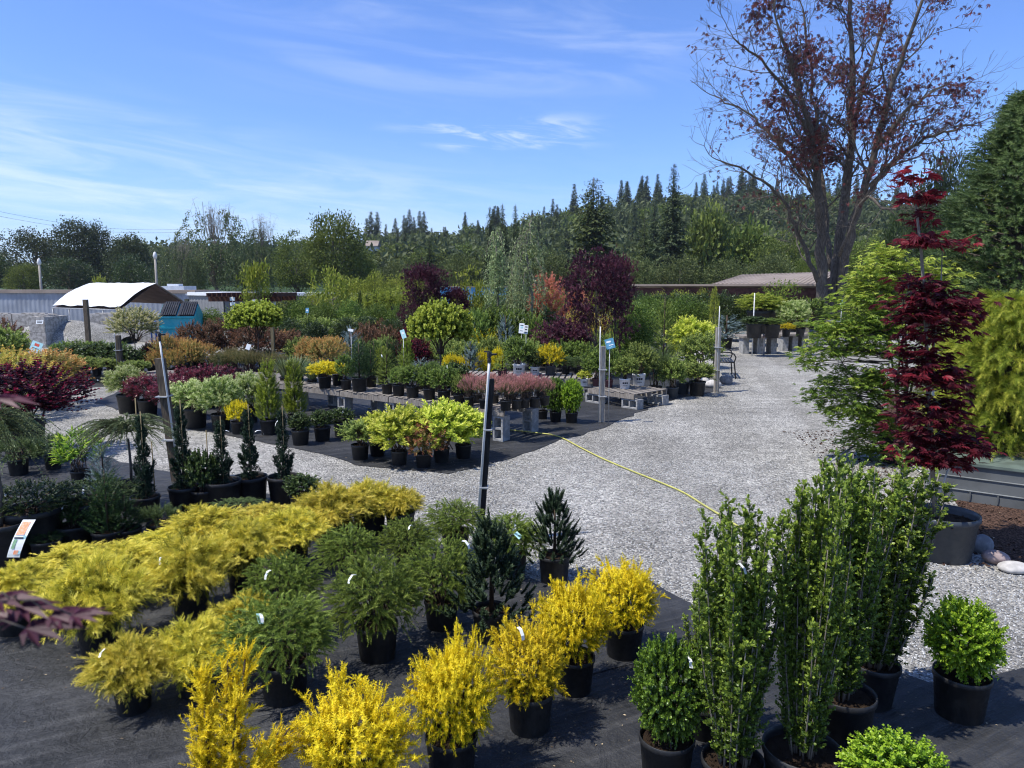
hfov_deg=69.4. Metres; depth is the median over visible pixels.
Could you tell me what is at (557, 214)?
hillside conifer
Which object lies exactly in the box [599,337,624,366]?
azalea bush
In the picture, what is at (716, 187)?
hillside conifer
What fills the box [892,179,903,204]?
hillside conifer
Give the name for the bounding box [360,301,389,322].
tall shrub
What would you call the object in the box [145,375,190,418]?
red leucothoe
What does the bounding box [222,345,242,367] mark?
olive heather
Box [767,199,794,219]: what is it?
hillside tree
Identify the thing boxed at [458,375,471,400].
heather
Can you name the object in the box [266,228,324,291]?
round tree
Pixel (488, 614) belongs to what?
dwarf pine
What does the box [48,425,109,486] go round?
rhododendron
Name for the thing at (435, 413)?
lime nandina
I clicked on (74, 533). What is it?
fan cypress
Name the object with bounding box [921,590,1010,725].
boxwood
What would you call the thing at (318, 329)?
dark green shrub
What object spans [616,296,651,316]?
hedge shrub
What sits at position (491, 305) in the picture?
dark green shrub
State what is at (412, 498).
golden cypress
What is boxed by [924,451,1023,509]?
plastic bin
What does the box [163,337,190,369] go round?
orange spirea
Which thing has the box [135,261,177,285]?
dark tree
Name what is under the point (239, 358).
olive heather
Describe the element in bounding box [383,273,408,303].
hedge tree
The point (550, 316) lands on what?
dark green shrub
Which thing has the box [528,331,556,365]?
green shrub
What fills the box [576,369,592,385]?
lime plant
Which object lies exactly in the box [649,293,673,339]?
dark hedge shrub
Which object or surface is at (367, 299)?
column conifer
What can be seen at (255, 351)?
olive heather
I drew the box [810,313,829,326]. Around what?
table plant
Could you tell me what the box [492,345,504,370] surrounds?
gold conifer
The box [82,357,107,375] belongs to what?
hosta
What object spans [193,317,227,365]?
brown photinia
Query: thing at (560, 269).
olive tree
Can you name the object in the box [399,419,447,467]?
red nandina
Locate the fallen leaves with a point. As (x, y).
(540, 475)
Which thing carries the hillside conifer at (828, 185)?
on the hill
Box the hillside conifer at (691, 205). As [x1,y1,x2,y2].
[688,203,695,223]
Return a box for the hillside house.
[365,241,380,250]
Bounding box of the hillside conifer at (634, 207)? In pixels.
[629,200,638,220]
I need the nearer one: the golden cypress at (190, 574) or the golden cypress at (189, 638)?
the golden cypress at (189, 638)
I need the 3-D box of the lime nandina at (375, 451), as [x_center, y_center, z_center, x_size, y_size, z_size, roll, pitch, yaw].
[-1.900,0.692,10.450,0.707,0.649,0.754,0,8,0]
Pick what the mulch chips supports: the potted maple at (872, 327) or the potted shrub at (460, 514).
the potted maple at (872, 327)
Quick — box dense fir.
[909,89,1023,344]
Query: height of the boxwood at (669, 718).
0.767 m
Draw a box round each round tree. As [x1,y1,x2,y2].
[1,262,46,289]
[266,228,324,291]
[297,206,372,292]
[341,247,380,290]
[680,198,743,282]
[716,213,779,273]
[748,229,804,273]
[792,254,816,272]
[848,234,880,290]
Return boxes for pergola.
[206,292,296,336]
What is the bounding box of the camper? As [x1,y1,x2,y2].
[162,284,195,289]
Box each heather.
[207,349,232,371]
[217,349,235,372]
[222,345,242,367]
[228,349,246,373]
[232,349,253,373]
[238,345,260,368]
[238,350,266,372]
[254,347,276,370]
[256,352,279,371]
[265,352,291,372]
[457,376,482,405]
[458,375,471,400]
[462,372,477,395]
[468,375,486,402]
[471,375,496,408]
[479,372,501,395]
[485,374,502,403]
[494,376,519,410]
[501,371,515,392]
[501,375,522,399]
[505,377,527,409]
[515,375,534,407]
[517,371,535,391]
[518,373,537,397]
[525,376,546,407]
[533,374,552,400]
[538,376,554,405]
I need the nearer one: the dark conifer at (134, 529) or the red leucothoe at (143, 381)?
the dark conifer at (134, 529)
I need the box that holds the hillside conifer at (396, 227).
[391,218,399,235]
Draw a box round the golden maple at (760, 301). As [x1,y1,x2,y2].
[734,292,788,333]
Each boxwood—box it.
[627,625,710,767]
[834,724,949,767]
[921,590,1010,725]
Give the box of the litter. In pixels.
[4,530,1016,765]
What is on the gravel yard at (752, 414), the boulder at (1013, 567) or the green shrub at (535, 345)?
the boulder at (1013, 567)
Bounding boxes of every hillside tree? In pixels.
[370,244,410,269]
[392,241,424,255]
[394,249,435,276]
[397,244,450,268]
[417,234,448,244]
[443,256,487,282]
[452,241,487,262]
[457,223,485,234]
[506,226,533,238]
[520,212,546,225]
[520,248,560,278]
[545,229,565,244]
[560,206,583,216]
[560,215,587,230]
[629,208,661,220]
[643,216,680,232]
[662,205,705,218]
[663,192,698,203]
[683,198,703,211]
[726,219,741,228]
[757,186,771,194]
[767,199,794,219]
[791,200,813,217]
[826,192,839,199]
[856,225,875,236]
[865,228,883,237]
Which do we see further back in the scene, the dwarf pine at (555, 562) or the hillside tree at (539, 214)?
the hillside tree at (539, 214)
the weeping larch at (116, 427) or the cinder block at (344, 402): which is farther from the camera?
the cinder block at (344, 402)
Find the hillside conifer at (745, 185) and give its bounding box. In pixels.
[741,175,748,200]
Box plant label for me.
[7,520,34,556]
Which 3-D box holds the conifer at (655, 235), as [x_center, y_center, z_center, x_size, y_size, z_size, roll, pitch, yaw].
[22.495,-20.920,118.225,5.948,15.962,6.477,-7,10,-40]
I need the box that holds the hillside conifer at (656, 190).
[652,174,660,200]
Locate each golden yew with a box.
[282,658,431,767]
[401,617,509,767]
[483,599,570,738]
[529,564,621,697]
[580,552,670,661]
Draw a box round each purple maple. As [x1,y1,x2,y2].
[0,394,113,646]
[396,257,453,310]
[396,300,418,329]
[442,281,471,312]
[558,244,640,372]
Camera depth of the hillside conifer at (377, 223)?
312.66 m
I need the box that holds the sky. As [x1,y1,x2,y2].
[0,0,1023,274]
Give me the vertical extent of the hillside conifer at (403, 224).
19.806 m
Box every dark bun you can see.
[286,412,313,445]
[310,409,334,441]
[329,407,356,436]
[539,406,548,419]
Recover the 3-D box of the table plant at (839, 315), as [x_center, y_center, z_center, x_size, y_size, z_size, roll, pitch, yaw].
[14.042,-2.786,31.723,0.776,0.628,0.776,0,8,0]
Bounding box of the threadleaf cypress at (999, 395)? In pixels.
[908,286,1023,462]
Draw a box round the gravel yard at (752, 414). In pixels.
[8,324,1023,682]
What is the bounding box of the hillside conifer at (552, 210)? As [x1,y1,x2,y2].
[549,199,555,217]
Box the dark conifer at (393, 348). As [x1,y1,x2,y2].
[387,337,405,374]
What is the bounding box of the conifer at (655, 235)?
[642,202,663,275]
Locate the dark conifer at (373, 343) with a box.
[362,337,381,374]
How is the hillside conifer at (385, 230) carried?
on the hill
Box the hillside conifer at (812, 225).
[806,214,816,244]
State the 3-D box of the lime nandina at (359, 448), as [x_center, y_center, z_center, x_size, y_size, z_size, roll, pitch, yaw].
[-2.083,0.755,10.210,0.629,0.590,0.626,-7,10,-42]
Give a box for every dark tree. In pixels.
[0,252,25,288]
[34,255,101,289]
[107,252,154,282]
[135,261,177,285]
[871,203,914,341]
[883,186,935,306]
[902,143,973,279]
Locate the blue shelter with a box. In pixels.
[440,286,507,303]
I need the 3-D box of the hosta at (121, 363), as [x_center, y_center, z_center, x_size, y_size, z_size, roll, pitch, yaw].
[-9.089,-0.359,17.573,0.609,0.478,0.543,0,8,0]
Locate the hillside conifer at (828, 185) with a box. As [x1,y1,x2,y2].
[826,181,831,192]
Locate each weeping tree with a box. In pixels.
[482,226,509,308]
[499,256,526,311]
[505,210,548,328]
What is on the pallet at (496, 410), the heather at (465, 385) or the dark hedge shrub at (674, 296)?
the heather at (465, 385)
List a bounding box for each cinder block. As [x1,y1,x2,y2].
[295,392,308,411]
[327,395,337,405]
[337,396,352,410]
[371,395,384,411]
[386,402,401,411]
[493,415,509,441]
[522,407,538,432]
[583,378,591,397]
[585,392,605,403]
[621,398,643,409]
[647,393,668,404]
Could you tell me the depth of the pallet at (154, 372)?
17.77 m
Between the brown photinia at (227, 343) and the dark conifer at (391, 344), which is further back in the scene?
the brown photinia at (227, 343)
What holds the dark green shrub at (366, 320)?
on the ground cloth at (518, 443)
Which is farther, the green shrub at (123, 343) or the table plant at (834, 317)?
the table plant at (834, 317)
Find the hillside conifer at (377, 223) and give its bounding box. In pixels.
[374,212,384,237]
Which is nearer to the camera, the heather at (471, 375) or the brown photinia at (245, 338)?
the heather at (471, 375)
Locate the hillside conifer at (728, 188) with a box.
[726,176,734,197]
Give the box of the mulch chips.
[783,430,1023,569]
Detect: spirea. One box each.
[0,344,54,406]
[11,347,95,403]
[26,363,72,410]
[143,349,168,369]
[147,333,178,369]
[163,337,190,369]
[163,347,184,369]
[173,337,209,369]
[194,342,220,368]
[293,336,323,375]
[302,335,344,375]
[306,359,342,388]
[322,334,350,362]
[332,361,347,385]
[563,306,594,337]
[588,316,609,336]
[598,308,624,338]
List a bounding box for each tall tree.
[0,226,64,288]
[0,244,19,289]
[43,215,109,280]
[79,218,115,282]
[93,231,161,282]
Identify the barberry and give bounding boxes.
[0,356,101,457]
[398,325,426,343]
[404,338,433,363]
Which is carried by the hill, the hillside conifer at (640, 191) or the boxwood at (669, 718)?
the hillside conifer at (640, 191)
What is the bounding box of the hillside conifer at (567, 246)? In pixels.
[559,226,572,263]
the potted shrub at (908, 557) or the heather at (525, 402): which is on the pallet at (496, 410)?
the heather at (525, 402)
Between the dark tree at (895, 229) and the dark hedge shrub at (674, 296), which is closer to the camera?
the dark tree at (895, 229)
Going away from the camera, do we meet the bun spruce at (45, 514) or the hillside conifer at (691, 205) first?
the bun spruce at (45, 514)
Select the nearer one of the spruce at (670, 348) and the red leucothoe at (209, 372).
the red leucothoe at (209, 372)
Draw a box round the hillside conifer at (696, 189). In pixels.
[693,182,698,197]
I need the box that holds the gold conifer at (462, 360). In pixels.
[455,355,471,370]
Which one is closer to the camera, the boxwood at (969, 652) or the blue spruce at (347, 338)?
the boxwood at (969, 652)
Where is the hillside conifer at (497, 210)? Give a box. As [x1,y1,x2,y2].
[496,206,500,225]
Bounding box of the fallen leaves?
[58,384,999,559]
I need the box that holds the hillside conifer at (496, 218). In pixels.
[486,206,498,228]
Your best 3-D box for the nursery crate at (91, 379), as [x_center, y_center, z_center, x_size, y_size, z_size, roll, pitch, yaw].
[-10.398,-0.143,18.507,0.409,0.150,0.384,5,9,33]
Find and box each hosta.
[78,355,92,374]
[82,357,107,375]
[94,357,117,375]
[117,360,138,368]
[131,360,152,372]
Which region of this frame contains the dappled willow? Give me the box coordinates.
[101,304,162,370]
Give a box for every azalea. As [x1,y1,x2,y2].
[502,333,534,375]
[523,350,547,374]
[580,345,611,385]
[592,344,622,387]
[614,355,639,388]
[623,341,659,385]
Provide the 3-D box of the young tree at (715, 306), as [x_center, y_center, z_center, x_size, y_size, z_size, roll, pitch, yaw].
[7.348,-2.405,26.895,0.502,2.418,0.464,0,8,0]
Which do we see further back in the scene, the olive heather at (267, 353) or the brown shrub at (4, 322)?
the brown shrub at (4, 322)
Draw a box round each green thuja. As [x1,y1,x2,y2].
[372,345,389,383]
[399,336,415,381]
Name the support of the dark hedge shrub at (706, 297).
on the gravel yard at (752, 414)
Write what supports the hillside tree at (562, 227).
on the hill
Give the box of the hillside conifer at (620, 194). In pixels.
[615,180,625,208]
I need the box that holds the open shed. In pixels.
[630,284,815,332]
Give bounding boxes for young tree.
[235,256,273,303]
[307,265,349,316]
[455,264,491,313]
[708,285,720,334]
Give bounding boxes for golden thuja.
[252,357,284,435]
[281,358,307,427]
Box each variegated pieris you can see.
[169,378,221,428]
[191,372,247,430]
[222,369,270,422]
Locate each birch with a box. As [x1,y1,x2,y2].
[151,234,204,289]
[168,202,259,291]
[227,213,281,291]
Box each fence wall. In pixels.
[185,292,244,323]
[277,292,331,306]
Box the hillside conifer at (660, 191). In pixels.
[655,182,663,205]
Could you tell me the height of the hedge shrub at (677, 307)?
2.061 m
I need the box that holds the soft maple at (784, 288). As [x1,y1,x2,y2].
[758,278,812,330]
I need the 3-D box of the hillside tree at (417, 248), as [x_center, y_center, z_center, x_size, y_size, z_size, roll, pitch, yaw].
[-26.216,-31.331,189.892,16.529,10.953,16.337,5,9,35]
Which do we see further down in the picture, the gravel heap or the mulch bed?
the mulch bed
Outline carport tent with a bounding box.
[52,282,183,319]
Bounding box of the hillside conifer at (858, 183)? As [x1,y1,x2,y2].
[850,176,859,200]
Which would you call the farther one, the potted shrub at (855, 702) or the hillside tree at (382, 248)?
the hillside tree at (382, 248)
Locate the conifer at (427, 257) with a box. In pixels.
[421,239,438,299]
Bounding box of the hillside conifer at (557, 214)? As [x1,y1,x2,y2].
[552,205,561,227]
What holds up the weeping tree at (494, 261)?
on the ground cloth at (518, 443)
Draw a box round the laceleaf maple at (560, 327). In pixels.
[529,313,594,366]
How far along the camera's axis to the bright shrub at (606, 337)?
22.95 m
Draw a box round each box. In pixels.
[546,376,563,421]
[559,377,583,423]
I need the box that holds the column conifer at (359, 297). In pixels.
[357,289,363,311]
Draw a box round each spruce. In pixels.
[0,475,81,558]
[39,477,143,543]
[83,443,126,492]
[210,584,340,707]
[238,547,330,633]
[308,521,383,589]
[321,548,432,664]
[338,326,365,368]
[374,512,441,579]
[376,348,397,393]
[394,347,410,387]
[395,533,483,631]
[413,357,427,389]
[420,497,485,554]
[461,341,482,371]
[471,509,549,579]
[495,312,514,341]
[646,297,682,376]
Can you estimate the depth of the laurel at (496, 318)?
24.82 m
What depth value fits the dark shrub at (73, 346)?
19.43 m
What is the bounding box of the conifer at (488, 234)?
[481,207,499,296]
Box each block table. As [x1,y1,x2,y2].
[735,334,780,353]
[778,333,808,350]
[805,332,865,350]
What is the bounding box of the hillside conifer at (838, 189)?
[832,173,841,196]
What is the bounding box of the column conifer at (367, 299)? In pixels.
[365,292,369,309]
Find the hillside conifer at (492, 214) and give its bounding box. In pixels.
[489,213,495,225]
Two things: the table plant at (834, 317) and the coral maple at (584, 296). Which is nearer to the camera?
the coral maple at (584, 296)
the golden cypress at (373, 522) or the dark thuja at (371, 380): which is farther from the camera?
the dark thuja at (371, 380)
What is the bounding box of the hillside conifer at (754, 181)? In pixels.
[748,172,757,193]
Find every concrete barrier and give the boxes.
[0,313,12,327]
[12,313,52,327]
[28,314,67,331]
[30,331,55,346]
[90,313,122,326]
[124,313,158,327]
[125,328,159,341]
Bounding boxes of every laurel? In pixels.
[460,307,497,342]
[474,302,518,341]
[500,307,532,337]
[517,311,549,339]
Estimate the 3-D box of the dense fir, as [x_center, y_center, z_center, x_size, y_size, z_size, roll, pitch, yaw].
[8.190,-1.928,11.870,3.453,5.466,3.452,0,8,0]
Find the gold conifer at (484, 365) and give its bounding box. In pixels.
[474,347,493,371]
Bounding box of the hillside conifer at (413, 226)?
[410,217,416,233]
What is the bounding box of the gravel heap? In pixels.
[21,320,135,346]
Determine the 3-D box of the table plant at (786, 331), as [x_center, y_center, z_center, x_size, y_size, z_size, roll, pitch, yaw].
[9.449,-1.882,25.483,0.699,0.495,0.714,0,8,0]
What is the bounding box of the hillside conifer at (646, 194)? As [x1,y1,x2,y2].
[637,175,653,208]
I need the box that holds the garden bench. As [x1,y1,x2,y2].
[712,344,736,378]
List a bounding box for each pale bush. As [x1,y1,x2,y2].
[276,290,297,308]
[301,289,326,305]
[341,291,373,308]
[361,287,404,317]
[388,284,420,306]
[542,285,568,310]
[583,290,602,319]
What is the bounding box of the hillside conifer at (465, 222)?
[461,212,467,229]
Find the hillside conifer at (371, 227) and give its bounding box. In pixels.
[365,211,377,238]
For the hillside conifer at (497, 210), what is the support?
on the hill
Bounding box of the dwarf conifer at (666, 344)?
[655,328,678,358]
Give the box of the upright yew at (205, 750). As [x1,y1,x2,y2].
[177,636,312,767]
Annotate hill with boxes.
[0,216,917,299]
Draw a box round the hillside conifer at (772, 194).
[765,187,777,224]
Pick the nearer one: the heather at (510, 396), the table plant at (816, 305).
the heather at (510, 396)
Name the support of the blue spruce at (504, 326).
on the ground cloth at (518, 443)
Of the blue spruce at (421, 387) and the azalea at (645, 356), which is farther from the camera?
the azalea at (645, 356)
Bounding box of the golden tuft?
[224,399,251,434]
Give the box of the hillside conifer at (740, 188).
[732,165,744,199]
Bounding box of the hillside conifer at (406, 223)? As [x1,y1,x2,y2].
[404,218,410,236]
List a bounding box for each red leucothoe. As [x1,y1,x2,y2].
[119,372,157,416]
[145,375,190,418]
[168,364,205,403]
[193,363,236,407]
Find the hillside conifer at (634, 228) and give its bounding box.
[628,212,637,247]
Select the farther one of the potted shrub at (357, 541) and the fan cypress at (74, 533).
the fan cypress at (74, 533)
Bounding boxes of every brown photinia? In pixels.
[174,319,205,365]
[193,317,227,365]
[208,316,240,350]
[228,326,261,365]
[254,327,287,352]
[278,329,305,354]
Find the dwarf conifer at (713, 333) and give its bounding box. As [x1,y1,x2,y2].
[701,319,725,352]
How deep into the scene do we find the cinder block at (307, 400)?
14.14 m
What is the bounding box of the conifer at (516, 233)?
[506,206,526,291]
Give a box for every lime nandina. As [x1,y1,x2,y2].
[334,418,379,460]
[353,410,387,456]
[366,401,427,465]
[412,396,481,462]
[439,404,491,458]
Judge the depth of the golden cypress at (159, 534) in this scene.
6.24 m
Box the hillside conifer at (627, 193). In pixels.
[620,181,632,211]
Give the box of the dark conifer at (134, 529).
[102,490,146,541]
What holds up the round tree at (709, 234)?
on the ground
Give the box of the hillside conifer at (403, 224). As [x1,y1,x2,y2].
[400,214,407,235]
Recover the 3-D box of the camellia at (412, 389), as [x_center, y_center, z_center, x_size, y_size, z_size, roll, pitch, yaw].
[-1.683,-0.070,12.451,0.521,0.598,0.535,0,8,0]
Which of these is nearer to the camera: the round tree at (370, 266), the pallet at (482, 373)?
the pallet at (482, 373)
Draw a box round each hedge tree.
[328,274,368,303]
[354,269,393,308]
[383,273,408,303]
[402,274,426,296]
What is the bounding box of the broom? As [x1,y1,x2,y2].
[640,347,677,396]
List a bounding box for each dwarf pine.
[433,507,539,645]
[524,486,589,585]
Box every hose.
[368,408,550,434]
[551,434,786,548]
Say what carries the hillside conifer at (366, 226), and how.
on the hill
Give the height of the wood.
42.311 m
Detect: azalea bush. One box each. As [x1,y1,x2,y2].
[547,339,581,370]
[564,337,591,365]
[577,341,603,369]
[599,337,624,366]
[613,340,650,367]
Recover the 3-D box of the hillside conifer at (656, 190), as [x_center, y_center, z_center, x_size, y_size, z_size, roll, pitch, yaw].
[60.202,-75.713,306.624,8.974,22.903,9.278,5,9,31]
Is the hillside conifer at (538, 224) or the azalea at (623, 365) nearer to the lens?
the azalea at (623, 365)
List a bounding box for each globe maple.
[222,298,283,371]
[405,297,473,391]
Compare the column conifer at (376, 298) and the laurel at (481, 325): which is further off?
the column conifer at (376, 298)
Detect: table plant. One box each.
[738,316,766,337]
[761,317,786,337]
[775,298,812,331]
[780,322,795,336]
[792,321,810,336]
[799,296,832,328]
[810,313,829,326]
[825,313,836,322]
[831,312,846,321]
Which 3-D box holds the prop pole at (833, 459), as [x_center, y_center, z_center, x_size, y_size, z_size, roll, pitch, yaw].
[4.424,0.976,10.010,0.755,0.223,0.024,-5,9,-34]
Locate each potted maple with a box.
[783,240,980,465]
[867,165,1016,564]
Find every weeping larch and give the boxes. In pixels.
[0,402,70,568]
[61,413,175,511]
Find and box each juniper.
[0,435,47,475]
[24,431,70,469]
[136,501,184,531]
[207,496,262,520]
[418,360,441,387]
[554,356,576,373]
[566,356,586,373]
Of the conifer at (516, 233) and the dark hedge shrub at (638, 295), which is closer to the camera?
the dark hedge shrub at (638, 295)
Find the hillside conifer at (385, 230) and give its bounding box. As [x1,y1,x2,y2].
[383,225,388,236]
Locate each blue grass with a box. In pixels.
[272,356,296,380]
[283,354,314,385]
[299,360,319,387]
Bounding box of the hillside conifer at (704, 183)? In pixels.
[699,174,709,197]
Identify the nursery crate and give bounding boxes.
[85,374,103,382]
[93,376,106,383]
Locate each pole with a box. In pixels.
[37,258,42,289]
[153,252,157,283]
[751,293,754,355]
[827,445,855,462]
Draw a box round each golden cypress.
[0,556,68,637]
[20,539,112,576]
[23,544,177,658]
[63,537,169,581]
[70,625,181,716]
[125,526,203,555]
[130,525,247,621]
[136,608,249,699]
[155,500,246,539]
[207,588,280,656]
[208,510,287,594]
[237,501,292,545]
[253,503,334,569]
[283,475,379,551]
[348,476,402,539]
[377,485,425,536]
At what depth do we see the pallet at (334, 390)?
13.69 m
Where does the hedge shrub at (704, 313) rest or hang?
on the gravel yard at (752, 414)
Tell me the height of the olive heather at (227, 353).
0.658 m
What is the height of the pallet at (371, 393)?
0.110 m
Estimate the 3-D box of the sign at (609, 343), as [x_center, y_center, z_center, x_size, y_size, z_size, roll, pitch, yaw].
[1.672,-0.043,12.709,0.190,1.506,0.052,0,8,0]
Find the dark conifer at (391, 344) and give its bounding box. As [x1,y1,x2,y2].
[378,336,398,368]
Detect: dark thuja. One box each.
[342,340,375,391]
[360,348,383,386]
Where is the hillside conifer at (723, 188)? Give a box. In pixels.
[720,179,726,197]
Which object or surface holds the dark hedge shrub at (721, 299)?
on the gravel yard at (752, 414)
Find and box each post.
[82,299,90,341]
[114,333,122,380]
[154,332,181,481]
[270,302,274,367]
[477,351,496,520]
[598,327,606,422]
[713,306,722,392]
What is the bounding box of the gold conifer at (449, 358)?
[441,352,459,365]
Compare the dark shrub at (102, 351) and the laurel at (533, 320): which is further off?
the laurel at (533, 320)
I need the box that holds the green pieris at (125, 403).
[100,363,148,413]
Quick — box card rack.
[230,297,234,309]
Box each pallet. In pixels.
[124,370,187,377]
[235,372,292,384]
[269,376,331,388]
[297,381,380,395]
[340,385,422,401]
[389,391,453,406]
[448,396,540,416]
[469,371,486,378]
[492,371,541,379]
[540,372,594,383]
[588,384,666,399]
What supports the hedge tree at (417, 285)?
on the gravel yard at (752, 414)
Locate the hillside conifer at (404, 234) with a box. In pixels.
[401,228,408,245]
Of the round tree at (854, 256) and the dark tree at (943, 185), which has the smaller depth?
the dark tree at (943, 185)
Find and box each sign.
[29,340,42,352]
[348,328,353,375]
[400,329,406,407]
[519,323,524,362]
[524,325,527,333]
[604,338,615,423]
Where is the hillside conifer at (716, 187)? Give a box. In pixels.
[714,181,720,197]
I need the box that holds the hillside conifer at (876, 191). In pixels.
[868,178,880,201]
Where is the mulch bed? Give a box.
[887,395,1023,562]
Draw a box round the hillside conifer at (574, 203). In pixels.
[566,184,579,215]
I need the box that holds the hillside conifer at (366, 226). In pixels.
[362,218,367,239]
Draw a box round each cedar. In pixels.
[560,177,619,303]
[627,220,654,301]
[713,314,751,348]
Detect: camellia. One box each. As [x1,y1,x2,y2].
[386,365,409,395]
[396,363,426,397]
[417,361,439,399]
[427,362,459,401]
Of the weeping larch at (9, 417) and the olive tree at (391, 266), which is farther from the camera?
the olive tree at (391, 266)
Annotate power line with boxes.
[0,216,171,232]
[4,212,179,229]
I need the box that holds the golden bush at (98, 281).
[91,273,105,282]
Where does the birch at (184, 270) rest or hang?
on the ground
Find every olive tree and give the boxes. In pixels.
[371,256,425,292]
[435,248,483,287]
[524,247,580,300]
[617,255,662,293]
[647,251,710,283]
[700,255,757,283]
[749,249,799,273]
[842,244,879,342]
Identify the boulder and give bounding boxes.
[705,380,721,387]
[720,374,732,383]
[973,534,993,553]
[981,549,1010,564]
[997,561,1023,573]
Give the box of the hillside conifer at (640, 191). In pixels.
[635,175,644,206]
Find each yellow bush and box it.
[669,289,694,300]
[694,286,710,304]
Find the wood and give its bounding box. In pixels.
[43,186,1003,285]
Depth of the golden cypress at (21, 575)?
5.08 m
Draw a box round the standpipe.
[757,334,764,355]
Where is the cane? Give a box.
[151,443,154,491]
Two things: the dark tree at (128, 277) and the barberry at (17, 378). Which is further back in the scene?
the dark tree at (128, 277)
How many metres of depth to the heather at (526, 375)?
12.66 m
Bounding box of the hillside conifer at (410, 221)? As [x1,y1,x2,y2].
[405,210,413,234]
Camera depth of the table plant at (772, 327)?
24.65 m
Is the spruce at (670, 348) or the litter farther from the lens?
the spruce at (670, 348)
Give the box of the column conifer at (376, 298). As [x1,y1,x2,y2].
[373,290,378,313]
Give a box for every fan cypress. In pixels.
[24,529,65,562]
[53,496,100,545]
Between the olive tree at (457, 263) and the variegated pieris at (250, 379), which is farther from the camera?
the olive tree at (457, 263)
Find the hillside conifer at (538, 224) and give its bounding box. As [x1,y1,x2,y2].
[531,220,543,245]
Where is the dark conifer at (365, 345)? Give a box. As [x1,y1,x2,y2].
[353,335,371,373]
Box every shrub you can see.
[0,315,29,351]
[0,323,31,358]
[48,341,70,349]
[49,345,72,353]
[58,343,94,368]
[62,338,88,345]
[74,341,109,370]
[92,342,126,370]
[106,346,145,363]
[107,341,130,347]
[137,341,157,370]
[180,445,221,506]
[202,307,227,335]
[225,302,248,333]
[259,302,289,340]
[274,316,305,336]
[279,335,312,360]
[281,472,321,503]
[282,294,314,319]
[283,299,314,328]
[286,313,322,349]
[297,319,329,339]
[308,300,341,321]
[309,315,340,338]
[328,313,364,335]
[329,297,351,313]
[330,297,366,322]
[330,317,356,345]
[334,352,355,389]
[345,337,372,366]
[350,314,381,339]
[350,322,378,344]
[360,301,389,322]
[362,317,386,339]
[367,334,394,358]
[375,325,400,341]
[377,315,405,339]
[384,303,412,321]
[389,335,419,360]
[402,311,413,330]
[424,337,447,360]
[430,337,460,363]
[443,360,470,394]
[445,336,460,345]
[445,337,485,363]
[450,373,464,403]
[472,328,497,350]
[476,292,501,312]
[478,335,505,368]
[482,300,507,320]
[493,354,512,377]
[502,335,523,368]
[507,300,536,331]
[515,337,546,369]
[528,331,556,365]
[536,306,564,338]
[536,342,567,375]
[591,330,613,343]
[605,300,663,370]
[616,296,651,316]
[632,318,659,335]
[633,289,647,301]
[636,292,666,332]
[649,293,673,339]
[655,355,690,398]
[656,297,681,336]
[662,293,701,331]
[663,290,688,317]
[665,314,716,362]
[674,328,727,379]
[676,358,694,394]
[683,292,704,317]
[683,300,711,322]
[684,360,716,396]
[692,290,723,327]
[713,289,740,332]
[717,294,752,340]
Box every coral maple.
[524,268,569,320]
[564,287,594,324]
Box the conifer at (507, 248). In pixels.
[497,204,510,297]
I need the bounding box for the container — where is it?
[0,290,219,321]
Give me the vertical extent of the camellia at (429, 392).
0.641 m
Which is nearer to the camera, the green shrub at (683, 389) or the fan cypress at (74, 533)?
the fan cypress at (74, 533)
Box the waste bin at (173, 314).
[151,301,202,347]
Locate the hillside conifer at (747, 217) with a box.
[746,211,753,228]
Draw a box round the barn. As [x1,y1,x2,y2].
[713,272,829,329]
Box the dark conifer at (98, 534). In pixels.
[77,466,134,548]
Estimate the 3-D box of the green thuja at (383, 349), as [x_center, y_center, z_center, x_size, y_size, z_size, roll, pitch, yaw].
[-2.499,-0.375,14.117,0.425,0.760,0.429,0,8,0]
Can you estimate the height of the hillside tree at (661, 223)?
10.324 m
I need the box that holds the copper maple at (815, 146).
[680,0,1023,331]
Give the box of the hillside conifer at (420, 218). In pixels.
[412,211,422,236]
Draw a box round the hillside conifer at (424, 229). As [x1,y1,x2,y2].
[419,211,429,235]
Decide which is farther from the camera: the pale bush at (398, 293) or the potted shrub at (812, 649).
the pale bush at (398, 293)
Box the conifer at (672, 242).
[652,164,692,282]

